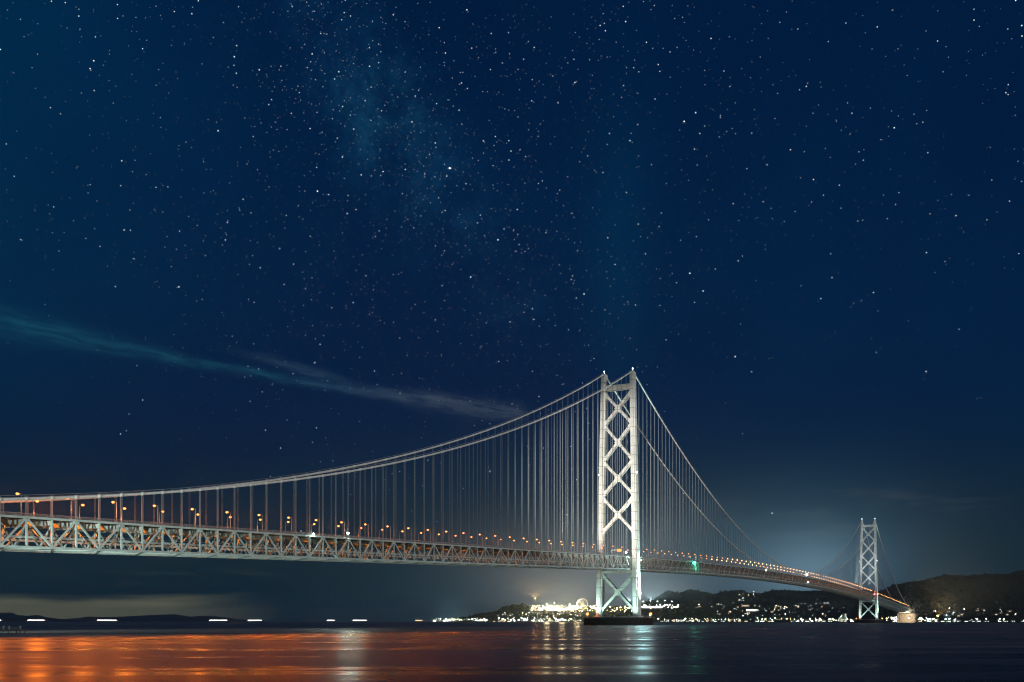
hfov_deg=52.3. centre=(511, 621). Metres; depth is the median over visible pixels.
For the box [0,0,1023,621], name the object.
sky
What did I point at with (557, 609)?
building
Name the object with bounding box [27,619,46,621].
ship
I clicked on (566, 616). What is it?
distant woods
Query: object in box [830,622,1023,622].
shore
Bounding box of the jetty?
[0,626,25,633]
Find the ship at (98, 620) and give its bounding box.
[96,619,118,621]
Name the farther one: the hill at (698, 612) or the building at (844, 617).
the hill at (698, 612)
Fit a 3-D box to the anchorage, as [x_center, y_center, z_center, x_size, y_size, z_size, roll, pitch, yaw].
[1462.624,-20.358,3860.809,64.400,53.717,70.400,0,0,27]
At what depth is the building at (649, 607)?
5424.73 m
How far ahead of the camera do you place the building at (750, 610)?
5816.01 m
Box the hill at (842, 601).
[644,589,879,621]
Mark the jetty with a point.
(3, 627)
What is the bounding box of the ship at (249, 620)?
[247,618,263,621]
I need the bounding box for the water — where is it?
[0,622,1023,681]
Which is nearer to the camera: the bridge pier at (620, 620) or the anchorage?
the bridge pier at (620, 620)
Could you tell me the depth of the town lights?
5120.57 m
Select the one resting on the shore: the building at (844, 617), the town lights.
the building at (844, 617)
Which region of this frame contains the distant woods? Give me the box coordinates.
[458,570,1023,619]
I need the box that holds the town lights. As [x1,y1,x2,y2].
[449,591,999,620]
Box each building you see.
[546,608,573,610]
[641,606,660,608]
[746,609,757,611]
[843,613,846,621]
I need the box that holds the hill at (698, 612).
[454,605,736,621]
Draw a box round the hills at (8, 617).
[0,613,270,621]
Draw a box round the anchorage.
[897,609,916,622]
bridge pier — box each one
[583,616,653,624]
[854,619,882,622]
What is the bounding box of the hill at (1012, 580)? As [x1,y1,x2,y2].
[848,570,1023,621]
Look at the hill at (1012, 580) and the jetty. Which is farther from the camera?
the hill at (1012, 580)
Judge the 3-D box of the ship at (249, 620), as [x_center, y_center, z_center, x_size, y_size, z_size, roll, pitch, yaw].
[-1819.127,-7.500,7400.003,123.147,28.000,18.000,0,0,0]
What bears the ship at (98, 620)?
on the water
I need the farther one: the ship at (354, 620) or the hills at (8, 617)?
the hills at (8, 617)
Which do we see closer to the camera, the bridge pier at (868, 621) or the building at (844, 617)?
the bridge pier at (868, 621)
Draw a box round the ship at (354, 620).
[352,619,367,621]
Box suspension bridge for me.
[0,368,911,619]
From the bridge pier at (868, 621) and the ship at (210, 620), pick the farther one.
the ship at (210, 620)
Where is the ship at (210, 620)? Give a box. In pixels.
[208,619,228,621]
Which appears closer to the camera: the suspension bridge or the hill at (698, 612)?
the suspension bridge

